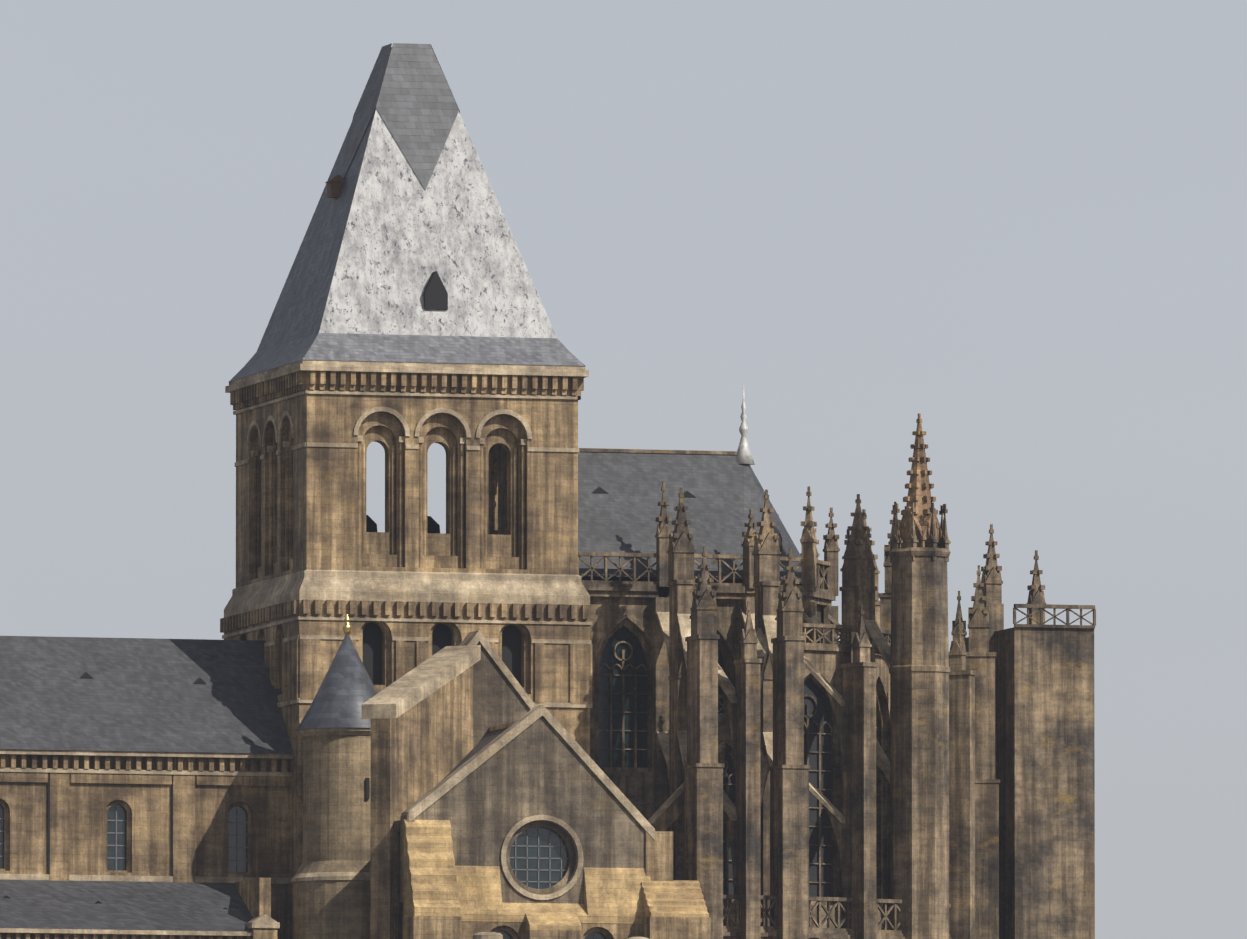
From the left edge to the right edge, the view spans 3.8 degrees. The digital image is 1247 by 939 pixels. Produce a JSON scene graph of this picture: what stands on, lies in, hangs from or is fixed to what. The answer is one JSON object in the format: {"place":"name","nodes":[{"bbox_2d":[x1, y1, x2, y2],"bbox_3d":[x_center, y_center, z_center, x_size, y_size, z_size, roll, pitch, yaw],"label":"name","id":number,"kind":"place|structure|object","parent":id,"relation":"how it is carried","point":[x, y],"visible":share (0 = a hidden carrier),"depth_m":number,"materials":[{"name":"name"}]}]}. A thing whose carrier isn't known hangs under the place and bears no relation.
{"place":"outdoors","nodes":[
{"label":"outdoors","id":0,"kind":"place"},
{"bbox_2d":[0,754,290,938],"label":"nave","id":1,"kind":"structure","parent":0,"point":[81,804],"depth_m":797.61,"materials":[{"name":"brown stone"}]},
{"bbox_2d":[48,773,172,875],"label":"pilasters","id":2,"kind":"object","parent":1,"relation":"attached to","point":[49,825],"visible":0.25,"depth_m":796.50,"materials":[{"name":"brown stone"}]},
{"bbox_2d":[0,749,292,936],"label":"nave cornice","id":3,"kind":"structure","parent":1,"relation":"attached to","point":[264,921],"depth_m":796.78,"materials":[{"name":"brown stone"}]},
{"bbox_2d":[0,636,293,931],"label":"nave roof","id":4,"kind":"structure","parent":1,"relation":"on","point":[140,694],"depth_m":799.08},
{"bbox_2d":[3,672,227,908],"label":"roof vents","id":5,"kind":"object","parent":4,"relation":"on","point":[86,675],"visible":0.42,"depth_m":800.43,"materials":[{"name":"black"}]},
{"bbox_2d":[0,807,595,938],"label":"window bars","id":6,"kind":"object","parent":1,"relation":"attached to","point":[515,857],"depth_m":791.45,"materials":[{"name":"grey metal"}]},
{"bbox_2d":[220,371,593,938],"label":"tower","id":7,"kind":"structure","parent":0,"point":[511,505],"depth_m":801.48,"materials":[{"name":"brown stone"}]},
{"bbox_2d":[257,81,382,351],"bbox_3d":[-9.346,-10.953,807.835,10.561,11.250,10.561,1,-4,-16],"label":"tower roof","id":8,"kind":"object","parent":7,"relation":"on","point":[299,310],"visible":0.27,"depth_m":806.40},
{"bbox_2d":[325,175,343,197],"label":"roof dormer opening","id":9,"kind":"object","parent":7,"relation":"on","point":[334,184],"visible":0.72,"depth_m":806.76,"materials":[{"name":"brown wood"}]},
{"bbox_2d":[222,360,591,707],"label":"tower cornices","id":10,"kind":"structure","parent":7,"relation":"attached to","point":[449,587],"depth_m":801.14,"materials":[{"name":"beige stone"}]},
{"bbox_2d":[229,333,584,381],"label":"roof skirt","id":11,"kind":"object","parent":7,"relation":"on","point":[435,349],"visible":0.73,"depth_m":802.06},
{"bbox_2d":[319,109,556,337],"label":"tower roof","id":12,"kind":"structure","parent":7,"relation":"on","point":[406,234],"depth_m":803.90,"materials":[{"name":"grey stone"}]},
{"bbox_2d":[341,43,459,189],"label":"spire roof top","id":13,"kind":"object","parent":12,"relation":"on","point":[417,108],"visible":0.83,"depth_m":806.63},
{"bbox_2d":[423,271,447,309],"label":"roof opening","id":14,"kind":"object","parent":12,"relation":"in","point":[435,294],"visible":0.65,"depth_m":802.77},
{"bbox_2d":[444,728,506,778],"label":"roof","id":15,"kind":"structure","parent":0,"point":[490,736],"depth_m":796.44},
{"bbox_2d":[400,747,724,938],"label":"transept","id":16,"kind":"structure","parent":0,"point":[659,858],"depth_m":790.82,"materials":[{"name":"brown stone"}]},
{"bbox_2d":[415,716,644,903],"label":"gable wall","id":17,"kind":"structure","parent":16,"relation":"attached to","point":[539,766],"depth_m":791.01,"materials":[{"name":"brown stone"}]},
{"bbox_2d":[401,630,724,899],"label":"transept trim","id":18,"kind":"structure","parent":17,"relation":"attached to","point":[513,730],"depth_m":791.15,"materials":[{"name":"brown stone"}]},
{"bbox_2d":[403,819,708,930],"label":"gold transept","id":19,"kind":"object","parent":16,"relation":"attached to","point":[437,882],"visible":0.85,"depth_m":789.76,"materials":[{"name":"brown stone"}]},
{"bbox_2d":[473,932,648,938],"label":"trim","id":20,"kind":"structure","parent":16,"relation":"attached to","point":[487,935],"depth_m":782.60,"materials":[{"name":"stone"}]},
{"bbox_2d":[0,0,1246,938],"label":"sky","id":21,"kind":"structure","parent":0,"point":[1016,227],"materials":[{"name":"grey"}]},
{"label":"mountain rock","id":22,"kind":"structure","parent":0,"visible":0},
{"bbox_2d":[293,735,370,938],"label":"turret","id":23,"kind":"object","parent":22,"relation":"on","point":[336,807],"visible":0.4,"depth_m":793.92,"materials":[{"name":"stone"}]},
{"bbox_2d":[291,727,370,882],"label":"turret string courses","id":24,"kind":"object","parent":23,"relation":"attached to","point":[313,876],"depth_m":793.91,"materials":[{"name":"brown stone"}]},
{"bbox_2d":[296,635,377,730],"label":"conical turret roof","id":25,"kind":"structure","parent":23,"relation":"on","point":[346,690],"depth_m":794.97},
{"bbox_2d":[343,614,351,634],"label":"turret finial","id":26,"kind":"object","parent":25,"relation":"on","point":[347,627],"visible":0.92,"depth_m":796.16,"materials":[{"name":"gold metal"}]},
{"bbox_2d":[366,778,369,798],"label":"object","id":27,"kind":"object","parent":23,"relation":"attached to","point":[367,788],"visible":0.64,"depth_m":793.99,"materials":[{"name":"black"}]},
{"bbox_2d":[370,665,472,938],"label":"wing wall","id":28,"kind":"structure","parent":22,"relation":"on","point":[420,749],"depth_m":791.37,"materials":[{"name":"stone"}]},
{"bbox_2d":[362,645,480,718],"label":"gable coping","id":29,"kind":"object","parent":28,"relation":"on","point":[420,682],"visible":1,"depth_m":793.91,"materials":[{"name":"beige stone"}]},
{"bbox_2d":[473,642,529,747],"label":"gable","id":30,"kind":"structure","parent":22,"relation":"on","point":[497,700],"depth_m":799.04,"materials":[{"name":"stone"}]},
{"bbox_2d":[590,556,1094,938],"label":"choir buttresses","id":31,"kind":"structure","parent":22,"relation":"on","point":[1011,855],"depth_m":803.97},
{"bbox_2d":[578,452,800,585],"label":"choir roof","id":32,"kind":"structure","parent":31,"relation":"on","point":[727,492],"depth_m":808.33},
{"bbox_2d":[592,487,781,554],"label":"roof vents","id":33,"kind":"object","parent":32,"relation":"attached to","point":[600,490],"visible":0.35,"depth_m":808.24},
{"bbox_2d":[736,385,754,464],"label":"roof finial","id":34,"kind":"object","parent":32,"relation":"on","point":[744,455],"visible":0.98,"depth_m":811.05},
{"bbox_2d":[599,641,878,896],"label":"window tracery","id":35,"kind":"object","parent":31,"relation":"attached to","point":[807,724],"visible":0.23,"depth_m":804.46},
{"bbox_2d":[657,607,890,823],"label":"choir flyer copings","id":36,"kind":"object","parent":31,"relation":"attached to","point":[764,644],"visible":0.12,"depth_m":801.54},
{"bbox_2d":[578,448,1095,938],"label":"choir trim","id":37,"kind":"structure","parent":31,"relation":"attached to","point":[674,554],"depth_m":804.29,"materials":[{"name":"brown stone"}]},
{"bbox_2d":[899,413,941,547],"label":"pinnacle","id":38,"kind":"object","parent":31,"relation":"on","point":[918,486],"depth_m":803.47,"materials":[{"name":"stone"}]}
]}

